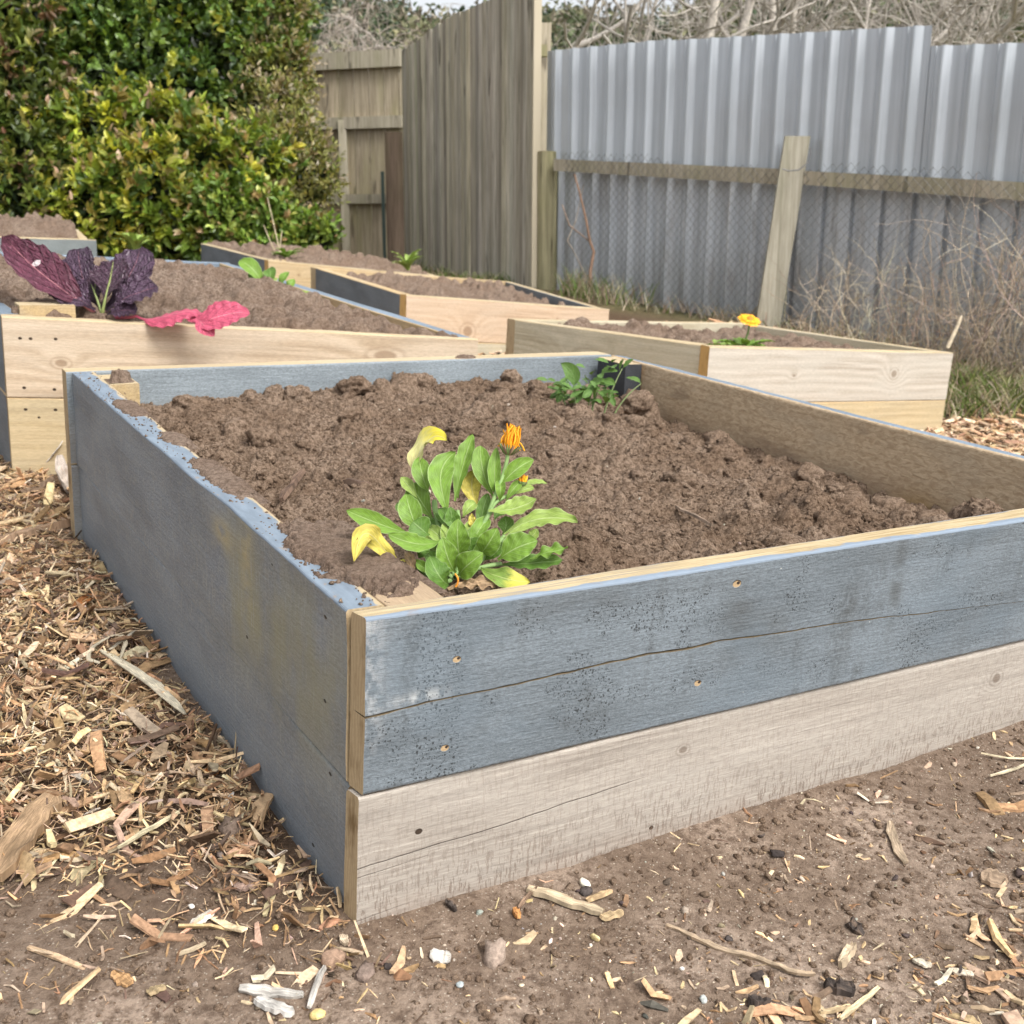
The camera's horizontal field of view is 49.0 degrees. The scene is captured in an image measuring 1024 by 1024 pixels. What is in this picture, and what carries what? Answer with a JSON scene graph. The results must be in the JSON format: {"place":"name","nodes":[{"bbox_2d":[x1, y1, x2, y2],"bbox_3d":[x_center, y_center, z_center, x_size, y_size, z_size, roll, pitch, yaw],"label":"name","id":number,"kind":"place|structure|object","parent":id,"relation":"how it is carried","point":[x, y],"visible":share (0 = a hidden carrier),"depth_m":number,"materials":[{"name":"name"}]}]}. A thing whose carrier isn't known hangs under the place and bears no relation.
{"place":"outdoors","nodes":[
{"label":"outdoors","id":0,"kind":"place"},
{"bbox_2d":[389,259,514,282],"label":"grass","id":1,"kind":"structure","parent":0,"point":[479,276],"depth_m":8.59,"materials":[{"name":"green plant"}]},
{"bbox_2d":[0,233,1023,1023],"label":"ground","id":2,"kind":"structure","parent":0,"point":[434,919],"depth_m":1.27,"materials":[{"name":"soil"}]},
{"bbox_2d":[0,467,69,526],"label":"wood chip path","id":3,"kind":"structure","parent":2,"relation":"on","point":[49,494],"depth_m":2.67,"materials":[{"name":"wood"}]},
{"bbox_2d":[0,0,91,221],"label":"evergreen shrub","id":4,"kind":"object","parent":2,"relation":"on","point":[30,77],"visible":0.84,"depth_m":8.58,"materials":[{"name":"green plant"}]},
{"bbox_2d":[0,229,96,255],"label":"raised garden bed","id":5,"kind":"object","parent":2,"relation":"on","point":[62,246],"visible":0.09,"depth_m":5.53,"materials":[{"name":"paint"}]},
{"bbox_2d":[0,211,77,238],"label":"garden soil","id":6,"kind":"structure","parent":5,"relation":"in","point":[34,224],"depth_m":5.56,"materials":[{"name":"soil"}]},
{"bbox_2d":[55,455,68,493],"bbox_3d":[-1.111,-0.093,2.780,0.039,0.093,0.043,0,14,0],"label":"wood chunk","id":7,"kind":"object","parent":2,"relation":"on","point":[61,469],"visible":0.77,"depth_m":2.77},
{"bbox_2d":[110,968,133,987],"bbox_3d":[-0.397,0.473,1.141,0.029,0.006,0.016,12,18,40],"label":"wood chip","id":8,"kind":"object","parent":2,"relation":"on","point":[123,979],"visible":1,"depth_m":1.14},
{"bbox_2d":[114,232,153,249],"bbox_3d":[-2.219,-1.584,6.584,0.225,0.114,0.248,0,14,0],"label":"calendula plant","id":9,"kind":"object","parent":2,"relation":"on","point":[135,241],"visible":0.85,"depth_m":6.56,"materials":[{"name":"green plant"}]},
{"bbox_2d":[100,649,185,714],"bbox_3d":[-0.579,0.263,1.767,0.021,0.019,0.296,-12,19,-41],"label":"wood shaving","id":10,"kind":"object","parent":2,"relation":"on","point":[155,685],"visible":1,"depth_m":1.75,"materials":[{"name":"wood"}]},
{"bbox_2d":[146,984,165,995],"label":"wood chip","id":11,"kind":"object","parent":2,"relation":"on","point":[153,990],"visible":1,"depth_m":1.12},
{"bbox_2d":[0,62,317,260],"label":"evergreen shrub","id":12,"kind":"object","parent":2,"relation":"on","point":[134,162],"visible":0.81,"depth_m":8.61,"materials":[{"name":"green plant"}]},
{"bbox_2d":[30,0,323,124],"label":"evergreen shrub","id":13,"kind":"object","parent":2,"relation":"on","point":[156,40],"visible":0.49,"depth_m":9.35,"materials":[{"name":"green plant"}]},
{"bbox_2d":[190,909,214,923],"bbox_3d":[-0.340,0.446,1.235,0.017,0.012,0.028,11,18,37],"label":"wood chip","id":14,"kind":"object","parent":2,"relation":"on","point":[207,917],"visible":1,"depth_m":1.23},
{"bbox_2d":[0,455,424,1022],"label":"wood chip mulch","id":15,"kind":"object","parent":2,"relation":"on","point":[125,757],"visible":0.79,"depth_m":1.53,"materials":[{"name":"wood"}]},
{"bbox_2d":[0,790,61,881],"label":"bark strip","id":16,"kind":"object","parent":15,"relation":"on","point":[26,829],"visible":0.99,"depth_m":1.35,"materials":[{"name":"wood"}]},
{"bbox_2d":[0,519,70,544],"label":"stick","id":17,"kind":"object","parent":15,"relation":"on","point":[63,524],"visible":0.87,"depth_m":2.45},
{"bbox_2d":[73,594,92,606],"bbox_3d":[-0.796,0.164,2.090,0.027,0.006,0.066,0,14,0],"label":"leaf scrap","id":18,"kind":"object","parent":15,"relation":"on","point":[81,598],"visible":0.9,"depth_m":2.09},
{"bbox_2d":[86,634,127,663],"bbox_3d":[-0.670,0.226,1.863,0.066,0.016,0.104,0,14,0],"label":"wood shaving","id":19,"kind":"object","parent":15,"relation":"on","point":[90,659],"visible":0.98,"depth_m":1.86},
{"bbox_2d":[117,811,179,848],"bbox_3d":[-0.450,0.392,1.386,0.009,0.007,0.097,8,16,29],"label":"wood splinter","id":20,"kind":"object","parent":15,"relation":"on","point":[137,835],"visible":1,"depth_m":1.38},
{"bbox_2d":[203,723,217,757],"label":"twig","id":21,"kind":"object","parent":15,"relation":"on","point":[211,738],"visible":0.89,"depth_m":1.53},
{"bbox_2d":[218,815,246,841],"bbox_3d":[-0.352,0.394,1.402,0.042,0.030,0.034,9,16,31],"label":"clod","id":22,"kind":"object","parent":2,"relation":"on","point":[233,826],"visible":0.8,"depth_m":1.39,"materials":[{"name":"soil"}]},
{"bbox_2d":[0,252,477,474],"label":"raised garden bed","id":23,"kind":"object","parent":2,"relation":"on","point":[39,350],"visible":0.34,"depth_m":2.89,"materials":[{"name":"brown wood"}]},
{"bbox_2d":[0,253,457,336],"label":"garden soil","id":24,"kind":"structure","parent":23,"relation":"in","point":[268,302],"depth_m":3.36,"materials":[{"name":"soil"}]},
{"bbox_2d":[0,234,249,336],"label":"mustard plant","id":25,"kind":"object","parent":24,"relation":"on","point":[77,277],"visible":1,"depth_m":2.91,"materials":[{"name":"purple plant"}]},
{"bbox_2d":[238,257,308,292],"bbox_3d":[-0.821,-0.822,3.925,0.286,0.134,0.083,4,14,15],"label":"calendula plant","id":26,"kind":"object","parent":24,"relation":"on","point":[251,267],"visible":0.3,"depth_m":3.93,"materials":[{"name":"green plant"}]},
{"bbox_2d":[234,880,256,891],"bbox_3d":[-0.305,0.429,1.289,0.027,0.007,0.015,-2,14,-9],"label":"wood chip","id":27,"kind":"object","parent":2,"relation":"on","point":[239,886],"visible":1,"depth_m":1.28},
{"bbox_2d":[173,163,346,253],"bbox_3d":[-1.955,-2.196,8.707,1.397,1.023,0.721,0,14,0],"label":"evergreen shrub","id":28,"kind":"object","parent":2,"relation":"on","point":[251,213],"visible":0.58,"depth_m":8.49,"materials":[{"name":"green plant"}]},
{"bbox_2d":[239,983,303,998],"bbox_3d":[-0.242,0.483,1.131,0.067,0.010,0.013,2,14,5],"label":"wood splinter","id":29,"kind":"object","parent":2,"relation":"on","point":[269,991],"visible":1,"depth_m":1.13,"materials":[{"name":"wood"}]},
{"bbox_2d":[196,0,351,214],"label":"evergreen shrub","id":30,"kind":"object","parent":2,"relation":"on","point":[311,186],"visible":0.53,"depth_m":9.38,"materials":[{"name":"green plant"}]},
{"bbox_2d":[253,995,294,1017],"bbox_3d":[-0.236,0.490,1.112,0.044,0.011,0.017,6,15,21],"label":"wood splinter","id":31,"kind":"object","parent":2,"relation":"on","point":[268,1004],"visible":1,"depth_m":1.11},
{"bbox_2d":[307,965,326,1008],"bbox_3d":[-0.198,0.479,1.140,0.007,0.014,0.061,2,14,7],"label":"wood splinter","id":32,"kind":"object","parent":2,"relation":"on","point":[316,985],"visible":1,"depth_m":1.13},
{"bbox_2d":[309,1008,325,1019],"bbox_3d":[-0.192,0.495,1.107,0.016,0.009,0.016,0,14,0],"label":"pebble","id":33,"kind":"object","parent":2,"relation":"on","point":[317,1014],"visible":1,"depth_m":1.10,"materials":[{"name":"stone"}]},
{"bbox_2d":[201,243,435,287],"bbox_3d":[-1.253,-1.481,7.500,1.271,0.596,1.476,-8,16,-29],"label":"raised garden bed","id":34,"kind":"object","parent":2,"relation":"on","point":[300,273],"visible":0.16,"depth_m":6.75,"materials":[{"name":"beige wood"}]},
{"bbox_2d":[207,240,427,274],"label":"garden soil","id":35,"kind":"structure","parent":34,"relation":"in","point":[316,254],"depth_m":7.15,"materials":[{"name":"soil"}]},
{"bbox_2d":[270,247,303,257],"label":"calendula plant","id":36,"kind":"object","parent":35,"relation":"on","point":[284,253],"visible":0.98,"depth_m":6.72,"materials":[{"name":"green plant"}]},
{"bbox_2d":[390,249,421,269],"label":"calendula plant","id":37,"kind":"object","parent":34,"relation":"on","point":[407,262],"visible":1,"depth_m":6.86,"materials":[{"name":"green plant"}]},
{"bbox_2d":[321,946,345,970],"bbox_3d":[-0.187,0.469,1.176,0.025,0.024,0.028,0,14,0],"label":"clod","id":38,"kind":"object","parent":2,"relation":"on","point":[332,956],"visible":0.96,"depth_m":1.17,"materials":[{"name":"soil"}]},
{"bbox_2d":[299,49,402,259],"bbox_3d":[-2.014,-2.893,11.078,2.107,3.035,0.104,5,15,19],"label":"rail fence","id":39,"kind":"object","parent":2,"relation":"on","point":[362,89],"visible":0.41,"depth_m":10.71,"materials":[{"name":"wood"}]},
{"bbox_2d":[307,0,413,183],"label":"bare thicket","id":40,"kind":"object","parent":2,"relation":"on","point":[359,45],"visible":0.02,"depth_m":13.79,"materials":[{"name":"brown plant"}]},
{"bbox_2d":[354,960,374,982],"bbox_3d":[-0.153,0.477,1.164,0.024,0.017,0.023,0,14,0],"label":"clod","id":41,"kind":"object","parent":2,"relation":"on","point":[364,972],"visible":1,"depth_m":1.16,"materials":[{"name":"soil"}]},
{"bbox_2d":[307,0,425,192],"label":"bare thicket","id":42,"kind":"object","parent":2,"relation":"on","point":[358,28],"visible":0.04,"depth_m":13.77,"materials":[{"name":"brown plant"}]},
{"bbox_2d":[381,171,385,257],"bbox_3d":[-1.188,-2.669,10.413,0.034,0.938,0.030,0,14,0],"label":"steel stake","id":43,"kind":"object","parent":2,"relation":"on","point":[383,212],"visible":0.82,"depth_m":10.38,"materials":[{"name":"grey"}]},
{"bbox_2d":[316,0,468,234],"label":"bare thicket","id":44,"kind":"object","parent":2,"relation":"on","point":[379,21],"depth_m":14.30,"materials":[{"name":"brown plant"}]},
{"bbox_2d":[384,132,404,261],"bbox_3d":[-1.092,-2.877,10.506,0.173,1.290,0.030,0,14,0],"label":"timber sheet","id":45,"kind":"object","parent":2,"relation":"on","point":[394,187],"visible":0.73,"depth_m":10.47,"materials":[{"name":"wood"}]},
{"bbox_2d":[430,948,450,963],"bbox_3d":[-0.076,0.472,1.191,0.023,0.010,0.017,0,14,0],"label":"white pebble","id":46,"kind":"object","parent":2,"relation":"on","point":[440,956],"visible":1,"depth_m":1.19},
{"bbox_2d":[445,898,457,911],"bbox_3d":[-0.069,0.443,1.269,0.010,0.009,0.021,-9,17,-33],"label":"bark piece","id":47,"kind":"object","parent":2,"relation":"on","point":[450,903],"visible":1,"depth_m":1.26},
{"bbox_2d":[311,267,608,354],"bbox_3d":[-0.265,-1.046,6.237,2.025,0.601,1.445,-13,19,-43],"label":"raised garden bed","id":48,"kind":"object","parent":2,"relation":"on","point":[484,322],"visible":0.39,"depth_m":5.43,"materials":[{"name":"beige wood"}]},
{"bbox_2d":[346,270,565,305],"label":"garden soil","id":49,"kind":"structure","parent":48,"relation":"in","point":[468,288],"depth_m":6.25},
{"bbox_2d":[401,0,551,288],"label":"paling fence","id":50,"kind":"object","parent":2,"relation":"on","point":[474,100],"visible":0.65,"depth_m":8.79,"materials":[{"name":"wood"}]},
{"bbox_2d":[483,938,505,969],"bbox_3d":[-0.019,0.472,1.197,0.025,0.032,0.030,0,14,0],"label":"clod","id":51,"kind":"object","parent":2,"relation":"on","point":[494,956],"visible":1,"depth_m":1.19,"materials":[{"name":"stone"}]},
{"bbox_2d":[0,722,1023,1023],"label":"soil crumbs","id":52,"kind":"object","parent":2,"relation":"on","point":[530,1018],"visible":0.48,"depth_m":1.26,"materials":[{"name":"soil"}]},
{"bbox_2d":[62,351,1023,924],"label":"raised garden bed","id":53,"kind":"object","parent":2,"relation":"on","point":[422,745],"visible":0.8,"depth_m":1.44,"materials":[{"name":"paint"}]},
{"bbox_2d":[104,369,133,382],"bbox_3d":[-0.819,-0.286,2.343,0.055,0.027,0.055,-8,16,-30],"label":"soil crust","id":54,"kind":"object","parent":53,"relation":"on","point":[119,376],"visible":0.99,"depth_m":2.33},
{"bbox_2d":[112,399,156,419],"bbox_3d":[-0.700,-0.189,2.059,0.052,0.018,0.180,-8,16,-30],"label":"soil crust","id":55,"kind":"object","parent":53,"relation":"on","point":[131,408],"visible":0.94,"depth_m":2.04},
{"bbox_2d":[159,431,199,448],"bbox_3d":[-0.554,-0.119,1.843,0.050,0.015,0.120,-8,16,-30],"label":"soil crust","id":56,"kind":"object","parent":53,"relation":"on","point":[175,438],"visible":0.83,"depth_m":1.83},
{"bbox_2d":[187,457,270,503],"bbox_3d":[-0.418,-0.047,1.621,0.056,0.023,0.260,-8,16,-30],"label":"soil crust","id":57,"kind":"object","parent":53,"relation":"on","point":[223,478],"visible":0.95,"depth_m":1.60},
{"bbox_2d":[76,372,389,604],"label":"soil crumbs","id":58,"kind":"object","parent":53,"relation":"on","point":[330,582],"visible":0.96,"depth_m":1.57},
{"bbox_2d":[276,516,446,598],"bbox_3d":[-0.197,0.049,1.318,0.122,0.033,0.292,-8,16,-30],"label":"soil crust","id":59,"kind":"object","parent":53,"relation":"on","point":[325,543],"visible":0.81,"depth_m":1.28},
{"bbox_2d":[140,371,1002,596],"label":"garden soil","id":60,"kind":"structure","parent":53,"relation":"in","point":[408,385],"depth_m":1.97,"materials":[{"name":"soil"}]},
{"bbox_2d":[279,468,305,501],"bbox_3d":[-0.350,-0.044,1.787,0.015,0.015,0.185,0,14,-1],"label":"bark piece","id":61,"kind":"object","parent":60,"relation":"on","point":[287,490],"visible":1,"depth_m":1.77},
{"bbox_2d":[343,478,370,485],"bbox_3d":[-0.249,-0.046,1.829,0.062,0.021,0.021,-4,14,-15],"label":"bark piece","id":62,"kind":"object","parent":60,"relation":"on","point":[348,481],"visible":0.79,"depth_m":1.82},
{"bbox_2d":[346,423,577,589],"bbox_3d":[-0.057,-0.004,1.353,0.278,0.184,0.243,0,14,0],"label":"calendula plant","id":63,"kind":"object","parent":60,"relation":"on","point":[445,541],"visible":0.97,"depth_m":1.39,"materials":[{"name":"green plant"}]},
{"bbox_2d":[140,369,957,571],"bbox_3d":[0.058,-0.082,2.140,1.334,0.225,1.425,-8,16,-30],"label":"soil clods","id":64,"kind":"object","parent":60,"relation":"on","point":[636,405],"visible":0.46,"depth_m":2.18,"materials":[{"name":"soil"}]},
{"bbox_2d":[537,357,641,412],"bbox_3d":[0.183,-0.296,2.651,0.252,0.141,0.124,0,14,0],"label":"seedling plant","id":65,"kind":"object","parent":60,"relation":"on","point":[571,372],"visible":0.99,"depth_m":2.64,"materials":[{"name":"green plant"}]},
{"bbox_2d":[675,506,712,526],"bbox_3d":[0.283,0.003,1.800,0.011,0.017,0.174,-3,14,-13],"label":"bark piece","id":66,"kind":"object","parent":60,"relation":"on","point":[696,516],"visible":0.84,"depth_m":1.77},
{"bbox_2d":[91,726,1023,1023],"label":"fine wood litter","id":67,"kind":"object","parent":2,"relation":"on","point":[1007,976],"visible":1,"depth_m":1.23,"materials":[{"name":"wood"}]},
{"bbox_2d":[96,735,1020,1023],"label":"gravel","id":68,"kind":"structure","parent":2,"relation":"on","point":[722,925],"depth_m":1.29,"materials":[{"name":"stone"}]},
{"bbox_2d":[103,737,1016,1023],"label":"scattered bark fibres","id":69,"kind":"object","parent":2,"relation":"on","point":[659,931],"visible":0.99,"depth_m":1.23,"materials":[{"name":"brown wood"}]},
{"bbox_2d":[526,885,603,915],"bbox_3d":[0.061,0.448,1.298,0.091,0.017,0.019,5,15,19],"label":"wood splinter","id":70,"kind":"object","parent":2,"relation":"on","point":[563,899],"visible":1,"depth_m":1.29,"materials":[{"name":"wood"}]},
{"bbox_2d":[562,174,594,294],"bbox_3d":[0.478,-1.867,7.725,0.151,0.892,0.280,-9,17,-32],"label":"dead vine","id":71,"kind":"object","parent":2,"relation":"on","point":[589,240],"visible":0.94,"depth_m":7.72,"materials":[{"name":"brown plant"}]},
{"bbox_2d":[586,889,612,901],"bbox_3d":[0.102,0.447,1.309,0.036,0.008,0.010,-8,16,-30],"label":"wood chip","id":72,"kind":"object","parent":2,"relation":"on","point":[598,895],"visible":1,"depth_m":1.31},
{"bbox_2d":[599,909,623,920],"bbox_3d":[0.114,0.459,1.280,0.029,0.007,0.013,-6,15,-24],"label":"wood chip","id":73,"kind":"object","parent":2,"relation":"on","point":[609,915],"visible":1,"depth_m":1.28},
{"bbox_2d":[241,730,1023,1023],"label":"scattered wood chips","id":74,"kind":"object","parent":2,"relation":"on","point":[813,1015],"visible":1,"depth_m":1.20,"materials":[{"name":"wood"}]},
{"bbox_2d":[254,768,1023,1018],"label":"bark bits","id":75,"kind":"object","parent":2,"relation":"on","point":[584,891],"visible":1,"depth_m":1.31,"materials":[{"name":"wood"}]},
{"bbox_2d":[555,0,832,45],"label":"bare tree","id":76,"kind":"object","parent":2,"relation":"on","point":[744,21],"visible":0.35,"depth_m":9.25,"materials":[{"name":"brown plant"}]},
{"bbox_2d":[556,0,887,48],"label":"bare tree","id":77,"kind":"object","parent":2,"relation":"on","point":[626,21],"visible":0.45,"depth_m":9.47,"materials":[{"name":"brown plant"}]},
{"bbox_2d":[505,318,952,430],"bbox_3d":[0.904,-0.535,4.568,1.572,0.513,1.077,-13,19,-42],"label":"raised garden bed","id":78,"kind":"object","parent":2,"relation":"on","point":[905,386],"visible":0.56,"depth_m":4.29,"materials":[{"name":"brown wood"}]},
{"bbox_2d":[558,317,860,348],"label":"garden soil","id":79,"kind":"structure","parent":78,"relation":"in","point":[675,332],"depth_m":4.60,"materials":[{"name":"soil"}]},
{"bbox_2d":[718,314,774,346],"bbox_3d":[0.876,-0.681,4.258,0.205,0.135,0.219,9,16,31],"label":"calendula plant","id":80,"kind":"object","parent":79,"relation":"on","point":[750,320],"visible":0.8,"depth_m":4.25,"materials":[{"name":"green plant"}]},
{"bbox_2d":[665,923,815,975],"bbox_3d":[0.247,0.483,1.231,0.169,0.016,0.018,7,16,25],"label":"twig","id":81,"kind":"object","parent":2,"relation":"on","point":[743,954],"visible":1,"depth_m":1.23,"materials":[{"name":"wood"}]},
{"bbox_2d":[478,318,1023,455],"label":"wood chip path","id":82,"kind":"structure","parent":2,"relation":"on","point":[989,439],"depth_m":4.73,"materials":[{"name":"wood"}]},
{"bbox_2d":[747,994,771,1006],"bbox_3d":[0.255,0.503,1.154,0.025,0.014,0.014,0,14,0],"label":"bark piece","id":83,"kind":"object","parent":2,"relation":"on","point":[755,1000],"visible":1,"depth_m":1.15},
{"bbox_2d":[537,136,1023,365],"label":"netting fence","id":84,"kind":"object","parent":2,"relation":"on","point":[790,177],"visible":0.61,"depth_m":6.62,"materials":[{"name":"grey metal"}]},
{"bbox_2d":[547,25,1023,368],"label":"corrugated iron fence","id":85,"kind":"object","parent":2,"relation":"on","point":[900,100],"visible":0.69,"depth_m":6.63,"materials":[{"name":"metal"}]},
{"bbox_2d":[618,0,1023,45],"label":"bare tree","id":86,"kind":"object","parent":2,"relation":"on","point":[895,7],"visible":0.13,"depth_m":10.38,"materials":[{"name":"brown plant"}]},
{"bbox_2d":[636,0,1023,44],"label":"bare tree","id":87,"kind":"object","parent":2,"relation":"on","point":[773,14],"visible":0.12,"depth_m":10.52,"materials":[{"name":"brown plant"}]},
{"bbox_2d":[640,791,1023,1023],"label":"loose wood litter","id":88,"kind":"object","parent":2,"relation":"on","point":[991,804],"visible":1,"depth_m":1.21,"materials":[{"name":"wood"}]},
{"bbox_2d":[819,1003,850,1014],"bbox_3d":[0.333,0.512,1.155,0.038,0.006,0.006,-5,15,-21],"label":"wood splinter","id":89,"kind":"object","parent":2,"relation":"on","point":[835,1009],"visible":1,"depth_m":1.15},
{"bbox_2d":[823,975,855,997],"bbox_3d":[0.346,0.502,1.188,0.034,0.017,0.020,0,14,0],"label":"bark piece","id":90,"kind":"object","parent":2,"relation":"on","point":[839,986],"visible":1,"depth_m":1.18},
{"bbox_2d":[838,941,856,968],"bbox_3d":[0.371,0.488,1.241,0.012,0.013,0.042,12,18,38],"label":"wood splinter","id":91,"kind":"object","parent":2,"relation":"on","point":[847,954],"visible":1,"depth_m":1.24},
{"bbox_2d":[845,916,864,935],"bbox_3d":[0.393,0.475,1.286,0.015,0.019,0.025,-8,16,-31],"label":"bark piece","id":92,"kind":"object","parent":2,"relation":"on","point":[853,925],"visible":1,"depth_m":1.28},
{"bbox_2d":[839,985,879,1019],"bbox_3d":[0.363,0.511,1.170,0.077,0.007,0.006,-12,19,-41],"label":"wood splinter","id":93,"kind":"object","parent":2,"relation":"on","point":[852,1008],"visible":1,"depth_m":1.17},
{"bbox_2d":[747,0,1023,45],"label":"bare tree","id":94,"kind":"object","parent":2,"relation":"on","point":[955,17],"visible":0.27,"depth_m":10.03,"materials":[{"name":"brown plant"}]},
{"bbox_2d":[763,171,1023,384],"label":"dead weeds","id":95,"kind":"object","parent":2,"relation":"on","point":[984,341],"visible":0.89,"depth_m":5.60,"materials":[{"name":"brown plant"}]},
{"bbox_2d":[886,820,908,863],"bbox_3d":[0.495,0.426,1.452,0.014,0.010,0.094,2,14,6],"label":"wood chip","id":96,"kind":"object","parent":2,"relation":"on","point":[896,844],"visible":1,"depth_m":1.45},
{"bbox_2d":[912,957,931,967],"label":"wood chip","id":97,"kind":"object","parent":2,"relation":"on","point":[923,963],"visible":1,"depth_m":1.24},
{"bbox_2d":[825,0,1023,45],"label":"bare tree","id":98,"kind":"object","parent":2,"relation":"on","point":[920,19],"visible":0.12,"depth_m":10.63,"materials":[{"name":"brown plant"}]},
{"bbox_2d":[945,316,961,348],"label":"dry stalk","id":99,"kind":"object","parent":2,"relation":"on","point":[951,339],"visible":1,"depth_m":5.29,"materials":[{"name":"beige plant"}]},
{"bbox_2d":[952,967,973,977],"bbox_3d":[0.491,0.502,1.223,0.024,0.005,0.009,7,16,26],"label":"wood chip","id":100,"kind":"object","parent":2,"relation":"on","point":[964,972],"visible":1,"depth_m":1.22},
{"bbox_2d":[943,353,1023,422],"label":"grass","id":101,"kind":"structure","parent":2,"relation":"on","point":[1000,394],"depth_m":5.03,"materials":[{"name":"green plant"}]},
{"bbox_2d":[980,868,1007,888],"bbox_3d":[0.595,0.452,1.386,0.037,0.008,0.033,-8,16,-29],"label":"wood chip","id":102,"kind":"object","parent":2,"relation":"on","point":[990,877],"visible":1,"depth_m":1.38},
{"bbox_2d":[989,764,1023,776],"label":"straw","id":103,"kind":"object","parent":2,"relation":"on","point":[1008,770],"visible":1,"depth_m":1.63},
{"bbox_2d":[343,0,693,23],"label":"sky","id":104,"kind":"structure","parent":0,"point":[468,3],"materials":[{"name":"white"}]},
{"bbox_2d":[527,265,659,304],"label":"grass","id":105,"kind":"structure","parent":0,"point":[577,289],"depth_m":7.57,"materials":[{"name":"green plant"}]},
{"bbox_2d":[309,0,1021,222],"bbox_3d":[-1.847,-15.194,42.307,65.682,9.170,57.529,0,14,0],"label":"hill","id":106,"kind":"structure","parent":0,"point":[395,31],"depth_m":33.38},
{"bbox_2d":[301,0,1023,52],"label":"woods","id":107,"kind":"object","parent":106,"relation":"on","point":[403,10],"visible":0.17,"depth_m":27.29,"materials":[{"name":"brown plant"}]},
{"bbox_2d":[620,291,1023,372],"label":"grass","id":108,"kind":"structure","parent":0,"point":[733,314],"depth_m":6.72,"materials":[{"name":"green plant"}]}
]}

